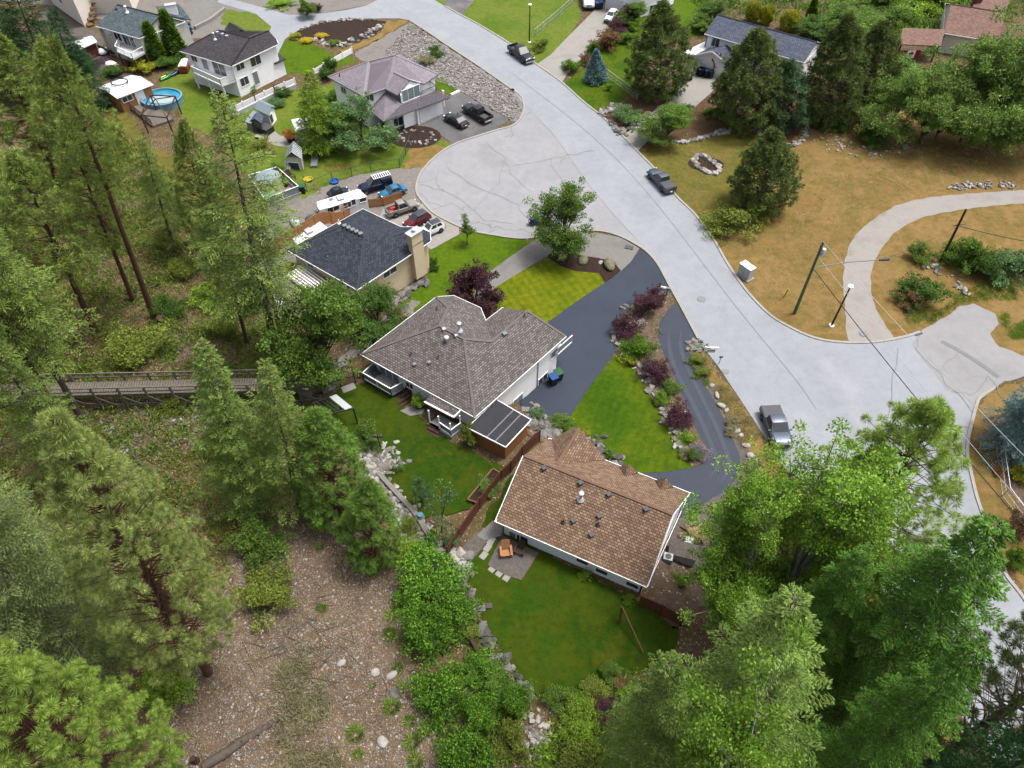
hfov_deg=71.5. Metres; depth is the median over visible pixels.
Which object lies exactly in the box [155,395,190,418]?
shrub
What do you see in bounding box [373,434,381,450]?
garden lamp
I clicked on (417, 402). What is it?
shrub
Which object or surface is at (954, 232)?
utility pole
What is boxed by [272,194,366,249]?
fence
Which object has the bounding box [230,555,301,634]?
shrub
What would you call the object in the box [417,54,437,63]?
shrub
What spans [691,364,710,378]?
shrub
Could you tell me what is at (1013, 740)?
fir tree
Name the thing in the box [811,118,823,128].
shrub
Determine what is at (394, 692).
boulder
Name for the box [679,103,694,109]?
shrub
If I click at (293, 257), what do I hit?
gravel yard
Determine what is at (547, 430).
rock edging
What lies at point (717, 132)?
rock edging
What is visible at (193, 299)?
shrub
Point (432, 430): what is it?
porch steps
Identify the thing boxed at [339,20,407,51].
dry patch
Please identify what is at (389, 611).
grass tuft
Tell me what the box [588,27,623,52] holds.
shrub
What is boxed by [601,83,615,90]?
shrub
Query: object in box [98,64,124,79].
shrub
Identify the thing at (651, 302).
shrub
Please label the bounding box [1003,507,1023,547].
shrub
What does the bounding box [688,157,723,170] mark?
planting bed
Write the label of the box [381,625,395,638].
grass tuft
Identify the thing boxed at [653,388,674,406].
shrub
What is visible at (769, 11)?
golden shrub
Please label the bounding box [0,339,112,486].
fir tree
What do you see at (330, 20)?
rock edging
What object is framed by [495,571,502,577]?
paving slab
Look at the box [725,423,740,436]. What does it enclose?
shrub
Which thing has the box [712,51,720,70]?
flag
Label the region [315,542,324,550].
grass tuft
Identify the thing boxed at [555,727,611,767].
shrub
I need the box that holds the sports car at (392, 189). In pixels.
[378,183,407,198]
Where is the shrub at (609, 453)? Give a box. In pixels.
[605,447,617,457]
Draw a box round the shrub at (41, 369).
[13,336,74,380]
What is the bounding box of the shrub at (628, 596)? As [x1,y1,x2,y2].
[622,590,635,606]
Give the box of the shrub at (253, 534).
[220,513,297,571]
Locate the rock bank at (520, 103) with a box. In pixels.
[384,24,522,120]
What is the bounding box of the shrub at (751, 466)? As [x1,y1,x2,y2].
[744,457,764,473]
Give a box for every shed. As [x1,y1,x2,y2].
[74,36,99,58]
[178,57,189,72]
[250,112,263,131]
[285,141,303,169]
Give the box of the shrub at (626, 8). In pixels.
[612,3,641,23]
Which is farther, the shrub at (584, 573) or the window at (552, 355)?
the window at (552, 355)
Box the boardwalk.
[0,369,327,410]
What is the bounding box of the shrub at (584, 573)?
[577,569,592,583]
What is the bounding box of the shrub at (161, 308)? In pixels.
[147,294,188,321]
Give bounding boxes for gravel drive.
[355,23,425,60]
[475,232,638,298]
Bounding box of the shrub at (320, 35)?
[314,32,329,37]
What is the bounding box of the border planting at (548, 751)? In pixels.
[495,667,649,767]
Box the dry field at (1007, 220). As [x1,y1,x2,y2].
[644,68,1023,355]
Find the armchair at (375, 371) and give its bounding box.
[371,365,379,377]
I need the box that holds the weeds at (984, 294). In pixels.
[904,279,1018,325]
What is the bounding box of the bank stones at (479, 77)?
[387,21,521,118]
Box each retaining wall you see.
[193,7,225,28]
[231,83,296,116]
[376,471,442,553]
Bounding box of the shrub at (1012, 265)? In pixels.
[971,247,1023,292]
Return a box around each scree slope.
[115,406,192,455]
[129,510,462,767]
[165,313,256,394]
[357,465,442,567]
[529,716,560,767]
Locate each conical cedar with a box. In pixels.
[141,19,167,62]
[157,8,186,56]
[805,0,819,17]
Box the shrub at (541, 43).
[529,38,548,52]
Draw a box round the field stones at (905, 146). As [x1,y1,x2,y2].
[804,129,923,158]
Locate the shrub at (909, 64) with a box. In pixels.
[897,52,924,78]
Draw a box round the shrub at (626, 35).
[615,31,639,45]
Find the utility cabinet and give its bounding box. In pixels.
[735,260,755,282]
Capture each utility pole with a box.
[793,241,889,314]
[939,209,966,261]
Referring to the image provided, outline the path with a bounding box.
[332,300,419,372]
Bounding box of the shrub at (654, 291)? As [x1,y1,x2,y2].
[645,282,666,306]
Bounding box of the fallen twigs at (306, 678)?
[225,582,400,753]
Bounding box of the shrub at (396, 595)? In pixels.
[392,585,423,612]
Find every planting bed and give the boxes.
[390,126,440,147]
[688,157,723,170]
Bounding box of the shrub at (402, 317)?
[384,307,411,322]
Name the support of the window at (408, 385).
in the house at (469, 360)
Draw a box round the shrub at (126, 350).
[98,318,176,369]
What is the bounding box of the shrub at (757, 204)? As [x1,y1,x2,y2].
[731,195,775,229]
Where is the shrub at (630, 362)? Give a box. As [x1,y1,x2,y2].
[618,353,637,364]
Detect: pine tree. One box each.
[0,32,83,192]
[0,144,110,333]
[0,149,48,262]
[0,234,48,357]
[0,249,56,406]
[0,635,190,767]
[23,33,143,223]
[34,405,238,688]
[44,30,156,318]
[52,114,138,300]
[166,118,233,259]
[287,405,369,535]
[336,474,405,577]
[623,0,699,103]
[707,26,794,136]
[725,124,806,218]
[755,57,812,134]
[795,11,875,131]
[797,394,979,566]
[834,17,906,112]
[920,609,1023,767]
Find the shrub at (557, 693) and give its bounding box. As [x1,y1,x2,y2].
[540,683,579,719]
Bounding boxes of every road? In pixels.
[385,0,1023,759]
[912,303,1023,403]
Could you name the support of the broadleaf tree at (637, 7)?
on the lawn at (596, 97)
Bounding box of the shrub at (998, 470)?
[993,465,1009,478]
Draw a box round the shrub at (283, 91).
[273,86,293,96]
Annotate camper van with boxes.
[582,0,594,8]
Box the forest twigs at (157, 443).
[96,367,228,540]
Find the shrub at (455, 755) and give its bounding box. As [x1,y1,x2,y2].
[434,715,511,767]
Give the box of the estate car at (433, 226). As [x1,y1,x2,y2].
[423,218,445,234]
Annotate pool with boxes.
[140,88,183,110]
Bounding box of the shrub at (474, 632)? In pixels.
[454,610,480,638]
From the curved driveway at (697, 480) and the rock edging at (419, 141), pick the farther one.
the rock edging at (419, 141)
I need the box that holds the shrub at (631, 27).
[628,21,639,30]
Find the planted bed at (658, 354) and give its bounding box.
[615,293,706,466]
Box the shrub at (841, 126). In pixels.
[829,122,853,132]
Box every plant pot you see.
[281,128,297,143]
[281,175,290,186]
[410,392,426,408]
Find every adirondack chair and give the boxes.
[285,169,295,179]
[499,539,512,558]
[513,539,526,556]
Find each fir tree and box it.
[0,0,89,111]
[0,1,37,111]
[0,227,101,430]
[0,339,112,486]
[0,470,84,638]
[0,471,156,739]
[44,7,100,80]
[63,40,115,112]
[132,135,198,253]
[184,88,310,354]
[189,338,293,522]
[190,154,269,343]
[243,357,333,527]
[244,210,291,335]
[587,649,708,767]
[629,582,834,767]
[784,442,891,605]
[794,541,877,738]
[795,637,994,767]
[800,510,1018,756]
[902,717,1023,767]
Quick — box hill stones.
[96,368,270,455]
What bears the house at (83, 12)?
on the ground at (696, 640)
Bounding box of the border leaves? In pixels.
[397,568,536,767]
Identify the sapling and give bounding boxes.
[460,213,476,244]
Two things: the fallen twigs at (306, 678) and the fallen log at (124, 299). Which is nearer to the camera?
the fallen twigs at (306, 678)
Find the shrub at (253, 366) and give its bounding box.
[230,353,278,397]
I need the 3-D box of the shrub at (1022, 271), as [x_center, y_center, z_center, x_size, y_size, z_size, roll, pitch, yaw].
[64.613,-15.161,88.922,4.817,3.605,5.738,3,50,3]
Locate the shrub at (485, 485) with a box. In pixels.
[477,473,504,498]
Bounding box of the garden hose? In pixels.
[323,163,349,171]
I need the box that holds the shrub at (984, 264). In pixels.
[955,251,1003,273]
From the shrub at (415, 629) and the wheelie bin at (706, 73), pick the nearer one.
the shrub at (415, 629)
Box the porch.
[424,395,461,439]
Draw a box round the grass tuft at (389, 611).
[382,604,399,620]
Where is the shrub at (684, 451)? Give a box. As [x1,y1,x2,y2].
[678,446,689,460]
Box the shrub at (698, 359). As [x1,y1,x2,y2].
[684,350,706,364]
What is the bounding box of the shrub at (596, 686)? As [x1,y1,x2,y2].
[578,672,617,719]
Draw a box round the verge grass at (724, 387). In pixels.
[694,353,802,498]
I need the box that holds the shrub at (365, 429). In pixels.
[349,418,382,455]
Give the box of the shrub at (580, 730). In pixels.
[554,708,596,756]
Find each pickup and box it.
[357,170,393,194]
[384,199,419,217]
[461,102,493,122]
[507,42,534,63]
[646,168,676,193]
[759,405,792,448]
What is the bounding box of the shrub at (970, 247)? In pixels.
[933,235,997,274]
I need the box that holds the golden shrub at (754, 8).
[745,0,761,21]
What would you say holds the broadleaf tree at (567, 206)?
on the mulch bed at (590, 265)
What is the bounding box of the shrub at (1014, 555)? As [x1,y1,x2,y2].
[1004,544,1023,575]
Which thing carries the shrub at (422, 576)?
on the ground at (696, 640)
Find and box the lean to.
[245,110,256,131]
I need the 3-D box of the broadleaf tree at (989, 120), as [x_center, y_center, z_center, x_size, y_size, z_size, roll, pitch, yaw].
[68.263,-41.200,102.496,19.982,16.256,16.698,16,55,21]
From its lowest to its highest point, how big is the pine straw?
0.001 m
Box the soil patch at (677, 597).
[644,560,706,627]
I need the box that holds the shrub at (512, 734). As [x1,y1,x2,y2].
[486,716,531,767]
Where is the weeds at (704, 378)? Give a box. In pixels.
[695,363,712,387]
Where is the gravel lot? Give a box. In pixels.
[260,167,422,252]
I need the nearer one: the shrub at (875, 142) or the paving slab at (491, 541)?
the paving slab at (491, 541)
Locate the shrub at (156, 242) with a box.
[145,222,182,251]
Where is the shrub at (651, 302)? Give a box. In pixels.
[626,288,663,318]
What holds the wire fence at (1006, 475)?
on the verge at (992, 502)
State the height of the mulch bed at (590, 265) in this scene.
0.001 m
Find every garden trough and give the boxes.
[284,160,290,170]
[310,156,318,167]
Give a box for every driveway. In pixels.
[396,91,507,142]
[444,0,473,14]
[520,249,670,418]
[641,302,739,517]
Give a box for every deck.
[128,102,173,127]
[362,363,404,396]
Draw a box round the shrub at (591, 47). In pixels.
[584,42,599,54]
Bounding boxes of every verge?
[698,353,956,759]
[969,382,1023,586]
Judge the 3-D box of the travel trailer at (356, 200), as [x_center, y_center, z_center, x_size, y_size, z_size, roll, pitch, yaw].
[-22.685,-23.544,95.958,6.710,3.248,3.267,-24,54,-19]
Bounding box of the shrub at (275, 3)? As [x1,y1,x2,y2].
[262,0,297,10]
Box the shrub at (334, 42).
[328,39,339,45]
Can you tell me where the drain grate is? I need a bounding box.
[625,245,633,249]
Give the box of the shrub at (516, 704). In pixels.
[499,675,539,718]
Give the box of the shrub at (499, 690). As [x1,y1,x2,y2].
[479,666,512,702]
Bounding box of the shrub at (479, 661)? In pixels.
[461,647,502,689]
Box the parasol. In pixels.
[255,169,280,189]
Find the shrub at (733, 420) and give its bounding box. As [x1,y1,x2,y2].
[725,414,742,428]
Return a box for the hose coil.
[110,78,127,85]
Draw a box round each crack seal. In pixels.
[420,184,511,223]
[449,169,525,216]
[887,352,897,419]
[915,335,979,418]
[952,376,1011,408]
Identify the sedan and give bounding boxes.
[326,186,349,197]
[443,112,469,128]
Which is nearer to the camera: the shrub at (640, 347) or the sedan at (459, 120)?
the shrub at (640, 347)
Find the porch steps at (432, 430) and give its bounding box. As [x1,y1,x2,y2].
[426,424,439,437]
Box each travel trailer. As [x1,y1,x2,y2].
[292,222,327,243]
[316,189,369,214]
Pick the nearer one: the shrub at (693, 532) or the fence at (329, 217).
the shrub at (693, 532)
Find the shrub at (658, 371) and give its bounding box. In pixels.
[635,355,676,384]
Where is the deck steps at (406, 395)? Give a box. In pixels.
[398,386,411,408]
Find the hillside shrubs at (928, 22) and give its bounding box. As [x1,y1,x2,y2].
[691,0,1023,36]
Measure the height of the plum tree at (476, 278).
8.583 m
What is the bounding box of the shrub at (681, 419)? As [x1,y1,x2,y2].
[662,396,694,429]
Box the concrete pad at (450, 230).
[380,204,458,248]
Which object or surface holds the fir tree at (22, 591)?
on the ground at (696, 640)
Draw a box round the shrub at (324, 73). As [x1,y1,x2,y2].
[314,66,334,78]
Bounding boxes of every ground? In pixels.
[0,0,1023,767]
[5,0,375,37]
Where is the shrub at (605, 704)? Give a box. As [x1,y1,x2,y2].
[593,689,621,724]
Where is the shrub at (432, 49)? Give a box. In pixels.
[427,44,446,57]
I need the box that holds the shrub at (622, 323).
[610,312,645,342]
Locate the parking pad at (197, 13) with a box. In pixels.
[186,0,221,28]
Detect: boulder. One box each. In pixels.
[337,659,345,666]
[371,668,379,676]
[376,735,387,748]
[386,670,396,679]
[389,687,398,698]
[578,255,587,264]
[604,257,614,270]
[717,403,725,408]
[746,452,754,458]
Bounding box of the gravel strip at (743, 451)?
[689,351,766,483]
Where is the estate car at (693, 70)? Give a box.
[683,63,694,79]
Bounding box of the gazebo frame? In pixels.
[140,94,181,135]
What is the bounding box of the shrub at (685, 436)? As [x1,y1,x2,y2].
[675,428,699,448]
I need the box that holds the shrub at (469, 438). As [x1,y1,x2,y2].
[459,421,480,446]
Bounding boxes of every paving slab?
[341,383,355,392]
[479,551,487,559]
[483,543,491,551]
[487,538,495,544]
[488,566,495,572]
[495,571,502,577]
[502,575,510,581]
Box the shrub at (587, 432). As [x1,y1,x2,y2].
[583,429,590,435]
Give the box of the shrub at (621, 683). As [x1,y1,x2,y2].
[609,673,629,692]
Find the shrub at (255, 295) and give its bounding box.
[239,279,281,305]
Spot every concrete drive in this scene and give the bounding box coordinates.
[538,3,608,80]
[626,73,717,149]
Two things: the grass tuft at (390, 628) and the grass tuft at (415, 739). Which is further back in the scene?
the grass tuft at (390, 628)
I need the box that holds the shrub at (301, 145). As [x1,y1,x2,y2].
[299,144,311,155]
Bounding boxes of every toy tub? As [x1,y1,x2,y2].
[303,176,312,181]
[330,178,338,183]
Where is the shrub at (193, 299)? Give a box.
[185,281,224,312]
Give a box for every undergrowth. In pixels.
[0,122,342,698]
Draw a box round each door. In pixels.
[134,89,145,103]
[200,58,209,70]
[251,70,260,85]
[269,112,273,124]
[287,162,300,169]
[378,365,399,382]
[419,101,443,122]
[516,533,528,543]
[605,0,623,10]
[695,58,709,71]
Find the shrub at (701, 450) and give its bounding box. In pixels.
[689,442,712,461]
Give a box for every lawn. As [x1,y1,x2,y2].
[97,105,251,223]
[160,54,244,132]
[220,10,270,30]
[220,83,450,198]
[279,40,355,75]
[320,383,503,517]
[397,232,531,312]
[435,77,456,94]
[436,0,580,63]
[466,535,677,696]
[483,468,518,527]
[485,258,604,321]
[560,354,692,472]
[565,12,660,111]
[638,130,795,229]
[672,0,707,36]
[712,0,1023,68]
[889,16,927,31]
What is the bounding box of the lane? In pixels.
[218,0,408,53]
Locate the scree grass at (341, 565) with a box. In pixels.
[160,514,426,767]
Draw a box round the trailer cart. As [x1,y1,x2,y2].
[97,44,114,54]
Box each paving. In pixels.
[255,131,300,146]
[477,521,503,539]
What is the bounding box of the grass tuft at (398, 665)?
[391,659,403,672]
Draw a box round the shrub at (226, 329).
[190,304,241,339]
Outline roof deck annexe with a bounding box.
[248,167,301,209]
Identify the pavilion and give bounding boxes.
[896,28,944,61]
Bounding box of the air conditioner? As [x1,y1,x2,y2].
[663,552,673,564]
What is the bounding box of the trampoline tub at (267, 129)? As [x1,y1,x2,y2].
[255,122,274,135]
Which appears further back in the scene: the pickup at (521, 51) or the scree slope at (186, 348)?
the pickup at (521, 51)
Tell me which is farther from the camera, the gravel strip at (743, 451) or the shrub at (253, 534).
the gravel strip at (743, 451)
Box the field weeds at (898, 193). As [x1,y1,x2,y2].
[789,151,1021,272]
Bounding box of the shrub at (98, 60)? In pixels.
[80,53,108,70]
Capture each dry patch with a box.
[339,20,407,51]
[402,144,445,168]
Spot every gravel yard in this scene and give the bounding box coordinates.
[39,7,128,76]
[254,253,353,318]
[649,478,745,606]
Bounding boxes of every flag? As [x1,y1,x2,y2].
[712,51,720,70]
[904,50,920,57]
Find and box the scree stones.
[157,517,448,767]
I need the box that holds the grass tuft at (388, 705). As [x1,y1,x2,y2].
[382,695,400,718]
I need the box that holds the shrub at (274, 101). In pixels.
[265,96,286,106]
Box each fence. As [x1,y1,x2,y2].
[95,108,158,166]
[230,77,295,111]
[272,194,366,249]
[304,135,411,190]
[313,47,352,74]
[368,190,401,207]
[446,429,540,556]
[535,0,573,34]
[607,70,637,96]
[638,595,684,626]
[995,420,1023,514]
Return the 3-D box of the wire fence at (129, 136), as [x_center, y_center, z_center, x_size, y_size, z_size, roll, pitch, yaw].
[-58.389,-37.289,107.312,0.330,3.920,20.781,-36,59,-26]
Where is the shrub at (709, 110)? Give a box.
[699,107,716,117]
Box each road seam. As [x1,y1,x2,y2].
[512,73,815,407]
[522,101,628,230]
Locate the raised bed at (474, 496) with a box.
[467,468,500,504]
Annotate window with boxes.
[103,29,111,36]
[113,32,122,41]
[121,34,132,46]
[121,94,133,103]
[127,36,136,47]
[190,55,197,62]
[211,62,226,76]
[235,62,244,71]
[239,75,249,87]
[249,54,261,67]
[340,85,346,94]
[365,94,374,102]
[383,265,397,279]
[393,116,403,126]
[401,84,420,102]
[405,380,413,390]
[508,530,519,538]
[513,392,522,403]
[538,371,547,385]
[550,344,560,359]
[575,558,588,566]
[594,566,608,577]
[625,580,639,590]
[710,37,719,46]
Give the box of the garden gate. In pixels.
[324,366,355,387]
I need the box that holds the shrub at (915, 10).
[872,0,927,16]
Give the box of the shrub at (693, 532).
[680,522,710,543]
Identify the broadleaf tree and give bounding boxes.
[254,278,369,390]
[296,0,316,15]
[306,104,358,151]
[317,86,401,150]
[340,279,409,347]
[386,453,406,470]
[408,475,433,504]
[423,479,458,536]
[523,176,596,259]
[612,2,649,25]
[631,101,697,146]
[651,614,824,767]
[677,467,807,657]
[678,417,923,671]
[683,12,711,31]
[691,0,744,24]
[788,513,933,601]
[793,13,832,38]
[816,0,887,34]
[844,0,913,24]
[853,54,935,143]
[898,57,983,143]
[904,69,981,137]
[919,31,1023,142]
[949,67,1023,155]
[953,21,1023,96]
[964,3,1023,143]
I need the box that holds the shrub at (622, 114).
[612,103,642,124]
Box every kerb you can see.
[409,20,699,338]
[444,5,920,343]
[965,387,1023,600]
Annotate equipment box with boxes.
[668,538,698,566]
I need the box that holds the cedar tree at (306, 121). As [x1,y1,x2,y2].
[290,70,339,159]
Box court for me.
[417,92,636,242]
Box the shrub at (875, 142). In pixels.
[853,127,893,149]
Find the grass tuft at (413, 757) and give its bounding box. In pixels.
[406,750,425,767]
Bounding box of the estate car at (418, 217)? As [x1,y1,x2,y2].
[402,208,431,226]
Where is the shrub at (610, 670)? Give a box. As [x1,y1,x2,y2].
[599,659,631,691]
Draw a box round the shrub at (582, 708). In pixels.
[558,689,607,744]
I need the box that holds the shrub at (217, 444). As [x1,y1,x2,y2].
[196,419,250,459]
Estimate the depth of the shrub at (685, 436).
72.77 m
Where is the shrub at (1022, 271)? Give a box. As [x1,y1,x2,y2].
[1008,252,1023,273]
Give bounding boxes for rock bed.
[362,450,389,471]
[525,412,555,442]
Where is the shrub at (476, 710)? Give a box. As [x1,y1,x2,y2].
[453,682,505,731]
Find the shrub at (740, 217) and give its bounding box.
[697,199,761,245]
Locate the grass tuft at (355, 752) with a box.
[351,746,364,760]
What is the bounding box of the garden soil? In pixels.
[995,406,1023,516]
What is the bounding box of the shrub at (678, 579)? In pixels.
[670,569,690,587]
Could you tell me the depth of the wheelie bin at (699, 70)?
122.17 m
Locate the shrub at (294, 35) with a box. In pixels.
[288,32,300,39]
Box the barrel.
[417,512,423,519]
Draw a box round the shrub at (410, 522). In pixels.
[398,513,421,539]
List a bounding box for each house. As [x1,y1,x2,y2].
[52,0,138,26]
[96,2,193,74]
[97,75,153,111]
[179,22,285,100]
[287,209,430,300]
[328,54,449,127]
[360,295,572,424]
[495,427,690,593]
[605,0,673,16]
[686,14,819,83]
[937,0,1008,56]
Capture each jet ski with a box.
[159,74,170,80]
[168,69,178,76]
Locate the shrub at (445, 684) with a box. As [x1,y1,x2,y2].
[397,654,467,738]
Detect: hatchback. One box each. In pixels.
[528,213,540,225]
[604,8,617,21]
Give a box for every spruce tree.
[583,48,609,85]
[973,384,1023,471]
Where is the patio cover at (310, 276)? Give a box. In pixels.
[288,264,330,287]
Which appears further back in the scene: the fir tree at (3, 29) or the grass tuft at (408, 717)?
the fir tree at (3, 29)
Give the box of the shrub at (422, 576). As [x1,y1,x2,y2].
[391,526,477,601]
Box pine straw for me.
[604,76,899,148]
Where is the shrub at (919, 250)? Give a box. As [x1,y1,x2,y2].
[907,239,938,266]
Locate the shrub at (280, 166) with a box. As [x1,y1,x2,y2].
[267,161,286,170]
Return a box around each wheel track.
[667,329,719,478]
[679,332,730,482]
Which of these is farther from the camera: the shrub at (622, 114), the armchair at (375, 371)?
the shrub at (622, 114)
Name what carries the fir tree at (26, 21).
on the ground at (696, 640)
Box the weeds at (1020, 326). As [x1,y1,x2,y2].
[997,312,1023,340]
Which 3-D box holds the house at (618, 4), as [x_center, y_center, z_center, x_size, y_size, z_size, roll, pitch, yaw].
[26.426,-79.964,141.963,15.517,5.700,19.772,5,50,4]
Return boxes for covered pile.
[99,47,107,54]
[105,61,118,66]
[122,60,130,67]
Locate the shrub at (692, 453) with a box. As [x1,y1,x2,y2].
[688,445,704,460]
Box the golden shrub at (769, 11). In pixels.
[759,4,775,23]
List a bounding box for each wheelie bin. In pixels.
[298,183,305,193]
[547,372,558,385]
[553,367,563,381]
[594,1,600,9]
[598,0,603,8]
[696,66,701,76]
[703,68,710,77]
[708,69,714,78]
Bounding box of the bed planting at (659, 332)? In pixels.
[619,307,695,434]
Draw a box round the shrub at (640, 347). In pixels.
[615,331,661,366]
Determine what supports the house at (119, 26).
on the ground at (696, 640)
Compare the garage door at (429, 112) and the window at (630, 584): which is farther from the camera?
the garage door at (429, 112)
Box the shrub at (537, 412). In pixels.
[528,405,544,418]
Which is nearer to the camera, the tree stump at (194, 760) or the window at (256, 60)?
the tree stump at (194, 760)
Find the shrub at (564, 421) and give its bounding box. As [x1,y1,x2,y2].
[547,412,575,429]
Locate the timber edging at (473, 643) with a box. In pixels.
[469,637,500,708]
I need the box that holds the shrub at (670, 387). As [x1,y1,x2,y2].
[663,376,685,394]
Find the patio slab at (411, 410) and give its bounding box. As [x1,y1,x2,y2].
[400,405,424,415]
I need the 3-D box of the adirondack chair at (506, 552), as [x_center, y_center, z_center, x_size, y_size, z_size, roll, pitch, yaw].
[-0.525,14.448,62.163,1.087,1.406,1.204,-5,50,-4]
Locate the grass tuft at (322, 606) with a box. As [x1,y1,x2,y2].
[315,599,328,613]
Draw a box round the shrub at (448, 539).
[441,532,460,545]
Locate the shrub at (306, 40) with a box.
[299,37,315,43]
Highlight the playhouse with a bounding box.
[255,100,276,124]
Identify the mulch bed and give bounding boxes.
[297,19,386,42]
[548,248,620,281]
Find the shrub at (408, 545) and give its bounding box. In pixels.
[389,533,429,568]
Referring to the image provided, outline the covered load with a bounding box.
[289,216,299,226]
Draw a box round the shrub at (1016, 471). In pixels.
[1008,460,1023,486]
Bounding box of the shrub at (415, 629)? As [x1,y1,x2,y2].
[386,597,457,664]
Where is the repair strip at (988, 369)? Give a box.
[940,340,999,377]
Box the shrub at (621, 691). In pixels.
[611,686,636,717]
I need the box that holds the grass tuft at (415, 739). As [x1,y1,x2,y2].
[400,730,422,753]
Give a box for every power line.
[813,269,1023,525]
[819,258,1023,505]
[824,243,1023,455]
[960,226,1022,240]
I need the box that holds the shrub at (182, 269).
[166,254,205,279]
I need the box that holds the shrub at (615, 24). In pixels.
[607,17,628,32]
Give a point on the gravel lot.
(307, 206)
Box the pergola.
[312,394,357,423]
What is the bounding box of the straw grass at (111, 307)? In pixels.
[0,132,311,699]
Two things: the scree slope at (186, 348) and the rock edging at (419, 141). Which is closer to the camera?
the scree slope at (186, 348)
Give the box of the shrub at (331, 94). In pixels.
[318,89,336,107]
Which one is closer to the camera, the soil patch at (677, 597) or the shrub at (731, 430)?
the soil patch at (677, 597)
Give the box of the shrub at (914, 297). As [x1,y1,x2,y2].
[895,289,924,313]
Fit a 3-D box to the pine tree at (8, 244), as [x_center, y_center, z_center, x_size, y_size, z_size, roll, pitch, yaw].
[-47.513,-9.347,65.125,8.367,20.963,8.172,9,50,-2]
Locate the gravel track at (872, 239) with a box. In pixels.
[843,190,1023,340]
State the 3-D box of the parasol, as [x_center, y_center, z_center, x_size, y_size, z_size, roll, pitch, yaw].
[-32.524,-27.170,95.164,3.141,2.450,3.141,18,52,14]
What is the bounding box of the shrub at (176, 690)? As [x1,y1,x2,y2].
[128,657,198,718]
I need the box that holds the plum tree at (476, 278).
[445,259,507,318]
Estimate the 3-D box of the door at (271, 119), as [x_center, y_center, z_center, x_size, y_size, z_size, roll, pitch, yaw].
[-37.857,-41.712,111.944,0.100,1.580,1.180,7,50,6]
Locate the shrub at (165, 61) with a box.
[155,54,180,67]
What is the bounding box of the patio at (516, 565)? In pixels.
[488,535,538,579]
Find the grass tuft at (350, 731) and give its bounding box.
[345,722,366,742]
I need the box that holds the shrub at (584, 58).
[578,52,590,65]
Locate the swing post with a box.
[618,606,643,651]
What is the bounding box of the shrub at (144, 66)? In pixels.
[125,57,160,73]
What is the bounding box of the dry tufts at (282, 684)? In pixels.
[258,636,348,767]
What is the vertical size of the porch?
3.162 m
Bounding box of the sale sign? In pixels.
[702,346,718,356]
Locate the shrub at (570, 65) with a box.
[561,59,583,71]
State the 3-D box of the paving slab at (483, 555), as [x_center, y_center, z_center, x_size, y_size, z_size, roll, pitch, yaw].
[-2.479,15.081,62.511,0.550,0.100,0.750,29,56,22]
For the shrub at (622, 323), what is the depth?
82.00 m
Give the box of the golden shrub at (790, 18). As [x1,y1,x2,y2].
[779,9,801,31]
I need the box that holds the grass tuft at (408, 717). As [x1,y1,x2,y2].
[401,712,418,728]
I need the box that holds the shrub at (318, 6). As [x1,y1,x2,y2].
[310,2,322,11]
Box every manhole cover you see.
[697,296,705,301]
[722,369,729,373]
[859,330,867,336]
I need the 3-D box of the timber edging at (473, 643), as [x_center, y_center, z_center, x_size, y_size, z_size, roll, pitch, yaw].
[-2.034,22.680,55.998,0.605,1.084,5.857,-19,53,-15]
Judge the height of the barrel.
0.860 m
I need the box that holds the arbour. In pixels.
[291,118,310,141]
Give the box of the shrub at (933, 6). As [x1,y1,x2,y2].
[911,0,957,17]
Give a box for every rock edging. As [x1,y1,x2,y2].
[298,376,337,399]
[300,17,377,29]
[311,24,384,47]
[356,439,411,480]
[365,462,443,557]
[390,277,429,309]
[398,129,436,144]
[433,547,474,576]
[453,573,533,698]
[506,707,566,767]
[521,401,562,438]
[587,434,625,465]
[597,102,621,117]
[608,111,651,136]
[610,297,647,343]
[614,341,688,454]
[670,125,763,143]
[685,337,709,355]
[690,152,722,175]
[787,123,810,146]
[921,259,969,295]
[947,180,1017,190]
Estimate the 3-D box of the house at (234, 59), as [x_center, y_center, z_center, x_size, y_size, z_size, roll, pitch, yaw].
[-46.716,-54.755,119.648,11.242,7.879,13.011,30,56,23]
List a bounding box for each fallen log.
[123,281,164,300]
[201,688,321,767]
[232,710,302,741]
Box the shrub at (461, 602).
[416,578,485,639]
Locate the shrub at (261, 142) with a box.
[245,134,277,157]
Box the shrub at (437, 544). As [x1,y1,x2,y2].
[421,534,438,554]
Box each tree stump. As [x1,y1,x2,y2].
[156,315,164,325]
[189,755,199,764]
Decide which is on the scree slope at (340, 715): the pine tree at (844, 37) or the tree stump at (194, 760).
the tree stump at (194, 760)
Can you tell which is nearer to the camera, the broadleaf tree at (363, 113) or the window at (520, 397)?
the window at (520, 397)
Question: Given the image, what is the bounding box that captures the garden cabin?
[467,400,531,458]
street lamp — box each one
[528,3,531,42]
[829,284,853,326]
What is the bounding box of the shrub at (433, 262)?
[428,257,438,270]
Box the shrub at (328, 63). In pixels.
[320,55,337,69]
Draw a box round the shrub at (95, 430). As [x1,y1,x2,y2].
[91,421,104,440]
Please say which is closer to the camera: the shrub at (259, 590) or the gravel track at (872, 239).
the shrub at (259, 590)
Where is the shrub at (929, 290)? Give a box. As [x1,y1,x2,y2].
[889,269,953,315]

